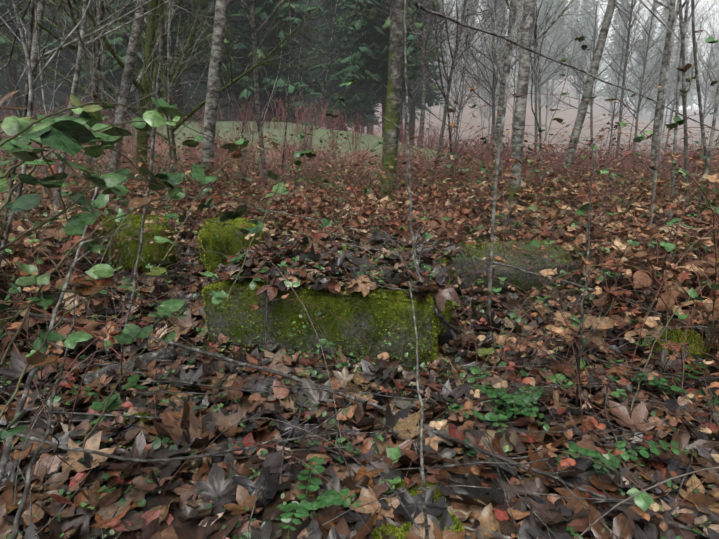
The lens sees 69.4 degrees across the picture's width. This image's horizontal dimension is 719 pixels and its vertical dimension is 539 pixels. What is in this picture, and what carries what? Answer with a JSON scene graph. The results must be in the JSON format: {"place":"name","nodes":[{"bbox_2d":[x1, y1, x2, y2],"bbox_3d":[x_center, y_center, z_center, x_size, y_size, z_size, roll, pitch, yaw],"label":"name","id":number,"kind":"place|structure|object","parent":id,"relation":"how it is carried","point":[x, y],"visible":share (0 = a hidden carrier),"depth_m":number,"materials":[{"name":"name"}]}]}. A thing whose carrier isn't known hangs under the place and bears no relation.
{"place":"outdoors","nodes":[
{"label":"outdoors","id":0,"kind":"place"},
{"bbox_2d":[0,18,718,538],"bbox_3d":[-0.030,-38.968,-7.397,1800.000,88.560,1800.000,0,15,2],"label":"ground","id":1,"kind":"structure","parent":0,"point":[560,112],"depth_m":4.10,"materials":[{"name":"brown soil"}]},
{"bbox_2d":[0,29,25,106],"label":"conifer tree","id":2,"kind":"object","parent":1,"relation":"on","point":[5,91],"visible":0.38,"depth_m":44.46,"materials":[{"name":"green plant"}]},
{"bbox_2d":[0,26,65,118],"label":"conifer tree","id":3,"kind":"object","parent":1,"relation":"on","point":[35,99],"visible":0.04,"depth_m":49.23,"materials":[{"name":"green plant"}]},
{"bbox_2d":[3,59,66,119],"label":"conifer tree","id":4,"kind":"object","parent":1,"relation":"on","point":[57,97],"visible":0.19,"depth_m":50.36,"materials":[{"name":"green plant"}]},
{"bbox_2d":[0,0,76,117],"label":"conifer tree","id":5,"kind":"object","parent":1,"relation":"on","point":[17,53],"visible":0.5,"depth_m":37.34,"materials":[{"name":"green plant"}]},
{"bbox_2d":[0,245,82,538],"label":"dead stem","id":6,"kind":"object","parent":1,"relation":"on","point":[24,496],"visible":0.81,"depth_m":1.64,"materials":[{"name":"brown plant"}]},
{"bbox_2d":[16,10,81,115],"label":"conifer tree","id":7,"kind":"object","parent":1,"relation":"on","point":[53,67],"visible":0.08,"depth_m":44.69,"materials":[{"name":"green plant"}]},
{"bbox_2d":[23,0,133,102],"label":"conifer tree","id":8,"kind":"object","parent":1,"relation":"on","point":[55,44],"visible":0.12,"depth_m":36.74,"materials":[{"name":"green plant"}]},
{"bbox_2d":[46,0,132,122],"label":"alder tree","id":9,"kind":"object","parent":1,"relation":"on","point":[102,85],"visible":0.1,"depth_m":35.05,"materials":[{"name":"grey plant"}]},
{"bbox_2d":[0,144,183,483],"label":"dead stem","id":10,"kind":"object","parent":1,"relation":"on","point":[6,452],"visible":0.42,"depth_m":2.04,"materials":[{"name":"grey plant"}]},
{"bbox_2d":[47,0,160,124],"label":"conifer tree","id":11,"kind":"object","parent":1,"relation":"on","point":[110,78],"visible":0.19,"depth_m":40.75,"materials":[{"name":"green plant"}]},
{"bbox_2d":[44,0,166,173],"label":"tree","id":12,"kind":"object","parent":1,"relation":"on","point":[102,9],"visible":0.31,"depth_m":11.46,"materials":[{"name":"grey plant"}]},
{"bbox_2d":[51,0,169,244],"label":"leaning tree","id":13,"kind":"object","parent":1,"relation":"on","point":[82,44],"visible":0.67,"depth_m":6.26,"materials":[{"name":"grey plant"}]},
{"bbox_2d":[79,347,176,384],"bbox_3d":[-1.499,0.641,3.415,0.124,0.121,0.634,12,19,37],"label":"stick","id":14,"kind":"object","parent":1,"relation":"on","point":[91,377],"visible":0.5,"depth_m":3.39,"materials":[{"name":"grey wood"}]},
{"bbox_2d":[4,0,256,178],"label":"tree","id":15,"kind":"object","parent":1,"relation":"on","point":[144,87],"visible":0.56,"depth_m":10.91,"materials":[{"name":"green plant"}]},
{"bbox_2d":[15,0,250,189],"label":"tree","id":16,"kind":"object","parent":1,"relation":"on","point":[35,59],"visible":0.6,"depth_m":9.51,"materials":[{"name":"green plant"}]},
{"bbox_2d":[101,216,177,272],"bbox_3d":[-2.602,-0.296,6.125,0.815,0.672,0.574,3,15,13],"label":"mossy rubble","id":17,"kind":"object","parent":1,"relation":"on","point":[134,254],"visible":0.38,"depth_m":5.88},
{"bbox_2d":[87,21,193,399],"bbox_3d":[-1.215,-0.148,2.671,0.860,1.996,0.353,4,15,14],"label":"dead stem","id":18,"kind":"object","parent":1,"relation":"on","point":[161,46],"visible":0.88,"depth_m":2.49,"materials":[{"name":"wood"}]},
{"bbox_2d":[69,0,246,118],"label":"conifer tree","id":19,"kind":"object","parent":1,"relation":"on","point":[140,61],"visible":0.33,"depth_m":34.14,"materials":[{"name":"green plant"}]},
{"bbox_2d":[94,0,226,172],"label":"tree","id":20,"kind":"object","parent":1,"relation":"on","point":[132,51],"visible":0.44,"depth_m":10.45,"materials":[{"name":"grey plant"}]},
{"bbox_2d":[121,16,201,108],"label":"conifer tree","id":21,"kind":"object","parent":1,"relation":"on","point":[184,79],"depth_m":46.72,"materials":[{"name":"green plant"}]},
{"bbox_2d":[0,0,363,172],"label":"tree","id":22,"kind":"object","parent":1,"relation":"on","point":[198,107],"visible":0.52,"depth_m":11.50,"materials":[{"name":"brown plant"}]},
{"bbox_2d":[162,5,217,121],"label":"conifer tree","id":23,"kind":"object","parent":1,"relation":"on","point":[188,109],"visible":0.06,"depth_m":48.19,"materials":[{"name":"green plant"}]},
{"bbox_2d":[184,2,235,121],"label":"conifer tree","id":24,"kind":"object","parent":1,"relation":"on","point":[203,90],"visible":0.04,"depth_m":50.43,"materials":[{"name":"green plant"}]},
{"bbox_2d":[195,0,233,221],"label":"pale tree","id":25,"kind":"object","parent":1,"relation":"on","point":[215,66],"visible":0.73,"depth_m":8.43,"materials":[{"name":"grey plant"}]},
{"bbox_2d":[200,2,253,121],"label":"conifer tree","id":26,"kind":"object","parent":1,"relation":"on","point":[222,101],"visible":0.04,"depth_m":49.70,"materials":[{"name":"green plant"}]},
{"bbox_2d":[200,219,263,277],"bbox_3d":[-1.502,-0.239,6.167,0.764,0.718,0.635,-4,16,-15],"label":"mossy rubble","id":27,"kind":"object","parent":1,"relation":"on","point":[228,236],"visible":0.25,"depth_m":5.85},
{"bbox_2d":[190,0,329,121],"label":"conifer tree","id":28,"kind":"object","parent":1,"relation":"on","point":[265,8],"visible":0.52,"depth_m":37.14,"materials":[{"name":"green plant"}]},
{"bbox_2d":[239,0,283,181],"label":"tree","id":29,"kind":"object","parent":1,"relation":"on","point":[253,34],"visible":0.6,"depth_m":12.86,"materials":[{"name":"grey plant"}]},
{"bbox_2d":[242,1,313,124],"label":"conifer tree","id":30,"kind":"object","parent":1,"relation":"on","point":[292,111],"visible":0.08,"depth_m":41.09,"materials":[{"name":"green plant"}]},
{"bbox_2d":[291,0,329,120],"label":"conifer tree","id":31,"kind":"object","parent":1,"relation":"on","point":[314,33],"visible":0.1,"depth_m":49.52,"materials":[{"name":"green plant"}]},
{"bbox_2d":[203,241,450,368],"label":"stone block","id":32,"kind":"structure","parent":1,"relation":"on","point":[308,336],"depth_m":3.75,"materials":[{"name":"stone"}]},
{"bbox_2d":[303,0,363,130],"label":"conifer tree","id":33,"kind":"object","parent":1,"relation":"on","point":[319,2],"visible":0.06,"depth_m":58.74,"materials":[{"name":"green plant"}]},
{"bbox_2d":[306,0,380,130],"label":"conifer tree","id":34,"kind":"object","parent":1,"relation":"on","point":[331,89],"visible":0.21,"depth_m":46.25,"materials":[{"name":"green plant"}]},
{"bbox_2d":[324,0,381,131],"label":"conifer tree","id":35,"kind":"object","parent":1,"relation":"on","point":[353,101],"visible":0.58,"depth_m":42.90,"materials":[{"name":"green plant"}]},
{"bbox_2d":[0,209,718,538],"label":"leaf litter","id":36,"kind":"object","parent":1,"relation":"on","point":[490,516],"visible":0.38,"depth_m":2.71,"materials":[{"name":"brown plant"}]},
{"bbox_2d":[0,318,390,464],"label":"fallen branch","id":37,"kind":"object","parent":36,"relation":"on","point":[134,459],"visible":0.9,"depth_m":2.44,"materials":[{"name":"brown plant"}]},
{"bbox_2d":[0,174,718,363],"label":"bracken dead fronds","id":38,"kind":"object","parent":1,"relation":"on","point":[640,277],"visible":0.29,"depth_m":6.29,"materials":[{"name":"brown plant"}]},
{"bbox_2d":[0,53,718,536],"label":"bramble canes","id":39,"kind":"object","parent":1,"relation":"on","point":[356,171],"visible":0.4,"depth_m":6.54,"materials":[{"name":"brown plant"}]},
{"bbox_2d":[0,221,718,538],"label":"herb leaves","id":40,"kind":"object","parent":1,"relation":"on","point":[304,508],"visible":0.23,"depth_m":2.78,"materials":[{"name":"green plant"}]},
{"bbox_2d":[0,0,718,334],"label":"trees","id":41,"kind":"object","parent":1,"relation":"on","point":[24,42],"visible":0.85,"depth_m":7.87,"materials":[{"name":"grey plant"}]},
{"bbox_2d":[0,89,718,192],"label":"shrub stems","id":42,"kind":"object","parent":1,"relation":"on","point":[338,122],"visible":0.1,"depth_m":29.91,"materials":[{"name":"brown plant"}]},
{"bbox_2d":[0,80,718,531],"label":"leaves","id":43,"kind":"object","parent":1,"relation":"on","point":[568,434],"visible":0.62,"depth_m":2.98,"materials":[{"name":"brown plant"}]},
{"bbox_2d":[0,76,718,403],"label":"green bramble leaves","id":44,"kind":"object","parent":1,"relation":"on","point":[679,121],"visible":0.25,"depth_m":5.15,"materials":[{"name":"green plant"}]},
{"bbox_2d":[0,18,718,536],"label":"bramble canes","id":45,"kind":"object","parent":1,"relation":"on","point":[28,306],"visible":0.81,"depth_m":1.96,"materials":[{"name":"brown plant"}]},
{"bbox_2d":[0,89,690,380],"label":"leaves","id":46,"kind":"object","parent":45,"relation":"attached to","point":[12,125],"visible":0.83,"depth_m":1.70,"materials":[{"name":"green plant"}]},
{"bbox_2d":[0,30,718,440],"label":"bramble leaves","id":47,"kind":"object","parent":45,"relation":"attached to","point":[68,136],"visible":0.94,"depth_m":1.93,"materials":[{"name":"green plant"}]},
{"bbox_2d":[388,0,716,129],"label":"fallen branch","id":48,"kind":"object","parent":45,"relation":"attached to","point":[419,6],"visible":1,"depth_m":3.23,"materials":[{"name":"wood"}]},
{"bbox_2d":[0,0,718,245],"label":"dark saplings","id":49,"kind":"object","parent":1,"relation":"on","point":[32,12],"visible":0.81,"depth_m":9.40,"materials":[{"name":"brown plant"}]},
{"bbox_2d":[0,80,718,538],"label":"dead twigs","id":50,"kind":"object","parent":1,"relation":"on","point":[286,280],"visible":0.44,"depth_m":4.10,"materials":[{"name":"brown wood"}]},
{"bbox_2d":[6,308,718,538],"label":"fallen branch","id":51,"kind":"object","parent":1,"relation":"on","point":[500,457],"visible":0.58,"depth_m":2.91,"materials":[{"name":"brown wood"}]},
{"bbox_2d":[332,214,430,538],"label":"dead stem","id":52,"kind":"object","parent":1,"relation":"on","point":[422,467],"visible":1,"depth_m":1.92,"materials":[{"name":"wood"}]},
{"bbox_2d":[329,0,438,136],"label":"conifer tree","id":53,"kind":"object","parent":1,"relation":"on","point":[373,62],"visible":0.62,"depth_m":36.81,"materials":[{"name":"green plant"}]},
{"bbox_2d":[63,182,718,335],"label":"fallen branch","id":54,"kind":"object","parent":1,"relation":"on","point":[513,267],"visible":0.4,"depth_m":5.05,"materials":[{"name":"brown wood"}]},
{"bbox_2d":[378,0,404,220],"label":"dark tree","id":55,"kind":"object","parent":1,"relation":"on","point":[395,80],"visible":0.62,"depth_m":8.28,"materials":[{"name":"green plant"}]},
{"bbox_2d":[340,230,459,345],"bbox_3d":[0.348,0.184,3.882,0.998,1.042,0.326,0,15,2],"label":"fallen branch","id":56,"kind":"object","parent":1,"relation":"on","point":[452,333],"visible":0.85,"depth_m":3.94,"materials":[{"name":"wood"}]},
{"bbox_2d":[369,0,439,141],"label":"conifer tree","id":57,"kind":"object","parent":1,"relation":"on","point":[419,93],"visible":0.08,"depth_m":49.68,"materials":[{"name":"green plant"}]},
{"bbox_2d":[100,214,711,538],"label":"moss tufts","id":58,"kind":"object","parent":1,"relation":"on","point":[398,532],"visible":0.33,"depth_m":3.81,"materials":[{"name":"green plant"}]},
{"bbox_2d":[366,0,457,331],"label":"bent sapling","id":59,"kind":"object","parent":1,"relation":"on","point":[435,309],"visible":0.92,"depth_m":3.69,"materials":[{"name":"grey plant"}]},
{"bbox_2d":[356,0,490,146],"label":"alder tree","id":60,"kind":"object","parent":1,"relation":"on","point":[423,102],"visible":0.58,"depth_m":29.42,"materials":[{"name":"grey plant"}]},
{"bbox_2d":[401,0,450,143],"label":"conifer tree","id":61,"kind":"object","parent":1,"relation":"on","point":[431,88],"visible":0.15,"depth_m":50.09,"materials":[{"name":"green plant"}]},
{"bbox_2d":[403,0,466,138],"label":"alder tree","id":62,"kind":"object","parent":1,"relation":"on","point":[410,87],"visible":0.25,"depth_m":43.28,"materials":[{"name":"grey plant"}]},
{"bbox_2d":[436,8,475,143],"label":"alder tree","id":63,"kind":"object","parent":1,"relation":"on","point":[455,73],"visible":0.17,"depth_m":92.27,"materials":[{"name":"grey plant"}]},
{"bbox_2d":[449,0,478,65],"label":"conifer tree","id":64,"kind":"object","parent":1,"relation":"on","point":[466,33],"visible":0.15,"depth_m":166.36,"materials":[{"name":"green plant"}]},
{"bbox_2d":[435,0,499,147],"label":"alder tree","id":65,"kind":"object","parent":1,"relation":"on","point":[462,93],"visible":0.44,"depth_m":51.85,"materials":[{"name":"grey plant"}]},
{"bbox_2d":[404,0,538,163],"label":"alder tree","id":66,"kind":"object","parent":1,"relation":"on","point":[458,35],"visible":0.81,"depth_m":23.43,"materials":[{"name":"grey plant"}]},
{"bbox_2d":[476,0,503,68],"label":"conifer tree","id":67,"kind":"object","parent":1,"relation":"on","point":[488,39],"visible":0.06,"depth_m":162.90,"materials":[{"name":"green plant"}]},
{"bbox_2d":[472,59,508,139],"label":"alder tree","id":68,"kind":"object","parent":1,"relation":"on","point":[490,113],"visible":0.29,"depth_m":89.56,"materials":[{"name":"grey plant"}]},
{"bbox_2d":[458,0,523,141],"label":"alder tree","id":69,"kind":"object","parent":1,"relation":"on","point":[489,94],"visible":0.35,"depth_m":70.82,"materials":[{"name":"grey plant"}]},
{"bbox_2d":[415,0,581,140],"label":"alder tree","id":70,"kind":"object","parent":1,"relation":"on","point":[493,87],"visible":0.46,"depth_m":32.59,"materials":[{"name":"grey plant"}]},
{"bbox_2d":[486,0,536,325],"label":"tree","id":71,"kind":"object","parent":1,"relation":"on","point":[497,168],"visible":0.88,"depth_m":4.14,"materials":[{"name":"grey plant"}]},
{"bbox_2d":[475,0,550,144],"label":"alder tree","id":72,"kind":"object","parent":1,"relation":"on","point":[513,79],"visible":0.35,"depth_m":61.47,"materials":[{"name":"grey plant"}]},
{"bbox_2d":[504,0,534,234],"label":"pale tree","id":73,"kind":"object","parent":1,"relation":"on","point":[522,88],"visible":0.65,"depth_m":7.43,"materials":[{"name":"grey plant"}]},
{"bbox_2d":[452,241,604,294],"bbox_3d":[1.793,-0.028,5.825,1.975,0.434,1.055,-3,15,-12],"label":"mossy rubble","id":74,"kind":"object","parent":1,"relation":"on","point":[510,273],"visible":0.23,"depth_m":5.34,"materials":[{"name":"stone"}]},
{"bbox_2d":[528,0,551,102],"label":"conifer tree","id":75,"kind":"object","parent":1,"relation":"on","point":[542,31],"visible":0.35,"depth_m":144.11,"materials":[{"name":"grey plant"}]},
{"bbox_2d":[471,0,616,178],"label":"tree","id":76,"kind":"object","parent":1,"relation":"on","point":[501,74],"visible":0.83,"depth_m":14.13,"materials":[{"name":"grey plant"}]},
{"bbox_2d":[484,0,610,149],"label":"alder tree","id":77,"kind":"object","parent":1,"relation":"on","point":[543,82],"visible":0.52,"depth_m":46.25,"materials":[{"name":"grey plant"}]},
{"bbox_2d":[530,23,567,141],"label":"alder tree","id":78,"kind":"object","parent":1,"relation":"on","point":[546,96],"visible":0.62,"depth_m":97.41,"materials":[{"name":"grey plant"}]},
{"bbox_2d":[545,0,565,105],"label":"conifer tree","id":79,"kind":"object","parent":1,"relation":"on","point":[554,44],"visible":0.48,"depth_m":145.00,"materials":[{"name":"grey plant"}]},
{"bbox_2d":[543,0,569,93],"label":"conifer tree","id":80,"kind":"object","parent":1,"relation":"on","point":[554,5],"visible":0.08,"depth_m":150.31,"materials":[{"name":"green plant"}]},
{"bbox_2d":[564,0,578,77],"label":"conifer tree","id":81,"kind":"object","parent":1,"relation":"on","point":[574,16],"visible":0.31,"depth_m":207.10,"materials":[{"name":"grey plant"}]},
{"bbox_2d":[568,0,592,99],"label":"conifer tree","id":82,"kind":"object","parent":1,"relation":"on","point":[583,20],"visible":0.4,"depth_m":166.48,"materials":[{"name":"grey plant"}]},
{"bbox_2d":[556,7,606,113],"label":"alder tree","id":83,"kind":"object","parent":1,"relation":"on","point":[579,102],"visible":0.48,"depth_m":97.45,"materials":[{"name":"grey plant"}]},
{"bbox_2d":[572,0,599,87],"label":"conifer tree","id":84,"kind":"object","parent":1,"relation":"on","point":[592,5],"visible":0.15,"depth_m":175.35,"materials":[{"name":"grey plant"}]},
{"bbox_2d":[557,0,616,199],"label":"leaning tree","id":85,"kind":"object","parent":1,"relation":"on","point":[594,66],"visible":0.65,"depth_m":9.22,"materials":[{"name":"grey plant"}]},
{"bbox_2d":[537,0,655,164],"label":"alder tree","id":86,"kind":"object","parent":1,"relation":"on","point":[584,83],"visible":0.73,"depth_m":47.89,"materials":[{"name":"grey plant"}]},
{"bbox_2d":[596,31,609,88],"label":"conifer tree","id":87,"kind":"object","parent":1,"relation":"on","point":[603,65],"visible":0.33,"depth_m":272.60,"materials":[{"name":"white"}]},
{"bbox_2d":[598,0,633,112],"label":"conifer tree","id":88,"kind":"object","parent":1,"relation":"on","point":[612,45],"visible":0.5,"depth_m":156.78,"materials":[{"name":"grey plant"}]},
{"bbox_2d":[542,148,696,426],"bbox_3d":[1.267,0.216,2.429,0.401,1.504,0.889,-6,16,-21],"label":"dead stem","id":89,"kind":"object","parent":1,"relation":"on","point":[581,331],"visible":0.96,"depth_m":2.65,"materials":[{"name":"brown plant"}]},
{"bbox_2d":[553,0,685,180],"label":"tree","id":90,"kind":"object","parent":1,"relation":"on","point":[663,69],"visible":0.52,"depth_m":11.94,"materials":[{"name":"grey plant"}]},
{"bbox_2d":[560,0,684,157],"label":"alder tree","id":91,"kind":"object","parent":1,"relation":"on","point":[629,28],"visible":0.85,"depth_m":39.85,"materials":[{"name":"grey plant"}]},
{"bbox_2d":[597,0,659,155],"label":"alder tree","id":92,"kind":"object","parent":1,"relation":"on","point":[631,53],"visible":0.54,"depth_m":50.96,"materials":[{"name":"grey plant"}]},
{"bbox_2d":[627,20,651,116],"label":"conifer tree","id":93,"kind":"object","parent":1,"relation":"on","point":[633,81],"visible":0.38,"depth_m":161.27,"materials":[{"name":"grey plant"}]},
{"bbox_2d":[632,1,658,114],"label":"conifer tree","id":94,"kind":"object","parent":1,"relation":"on","point":[641,110],"visible":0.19,"depth_m":166.91,"materials":[{"name":"grey plant"}]},
{"bbox_2d":[605,0,689,150],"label":"alder tree","id":95,"kind":"object","parent":1,"relation":"on","point":[644,60],"visible":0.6,"depth_m":49.09,"materials":[{"name":"grey plant"}]},
{"bbox_2d":[625,0,679,268],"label":"tree","id":96,"kind":"object","parent":1,"relation":"on","point":[662,107],"visible":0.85,"depth_m":5.30,"materials":[{"name":"grey plant"}]},
{"bbox_2d":[640,0,672,120],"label":"conifer tree","id":97,"kind":"object","parent":1,"relation":"on","point":[653,95],"visible":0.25,"depth_m":153.25,"materials":[{"name":"grey plant"}]},
{"bbox_2d":[641,20,687,109],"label":"alder tree","id":98,"kind":"object","parent":1,"relation":"on","point":[650,103],"visible":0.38,"depth_m":100.32,"materials":[{"name":"grey plant"}]},
{"bbox_2d":[647,0,698,265],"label":"tree","id":99,"kind":"object","parent":1,"relation":"on","point":[677,97],"visible":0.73,"depth_m":5.41,"materials":[{"name":"grey plant"}]},
{"bbox_2d":[643,329,708,362],"bbox_3d":[2.339,0.567,3.830,0.405,0.154,0.495,3,15,11],"label":"mossy rock","id":100,"kind":"object","parent":1,"relation":"on","point":[698,354],"visible":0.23,"depth_m":3.70,"materials":[{"name":"stone"}]},
{"bbox_2d":[647,0,707,140],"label":"alder tree","id":101,"kind":"object","parent":1,"relation":"on","point":[662,137],"visible":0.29,"depth_m":99.77,"materials":[{"name":"grey plant"}]},
{"bbox_2d":[665,16,690,122],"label":"conifer tree","id":102,"kind":"object","parent":1,"relation":"on","point":[672,70],"visible":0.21,"depth_m":147.42,"materials":[{"name":"grey plant"}]},
{"bbox_2d":[646,0,718,151],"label":"alder tree","id":103,"kind":"object","parent":1,"relation":"on","point":[674,102],"visible":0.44,"depth_m":64.58,"materials":[{"name":"grey plant"}]},
{"bbox_2d":[678,0,688,247],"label":"tree","id":104,"kind":"object","parent":1,"relation":"on","point":[683,97],"visible":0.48,"depth_m":6.58,"materials":[{"name":"brown plant"}]},
{"bbox_2d":[676,3,718,147],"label":"alder tree","id":105,"kind":"object","parent":1,"relation":"on","point":[705,89],"visible":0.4,"depth_m":75.56,"materials":[{"name":"grey plant"}]},
{"bbox_2d":[691,0,712,224],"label":"tree","id":106,"kind":"object","parent":1,"relation":"on","point":[697,74],"visible":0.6,"depth_m":7.49,"materials":[{"name":"grey plant"}]},
{"bbox_2d":[689,78,718,256],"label":"tree","id":107,"kind":"object","parent":1,"relation":"on","point":[711,135],"visible":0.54,"depth_m":5.59,"materials":[{"name":"brown plant"}]},
{"bbox_2d":[444,0,718,109],"label":"sky","id":108,"kind":"structure","parent":0,"point":[710,3],"materials":[{"name":"white"}]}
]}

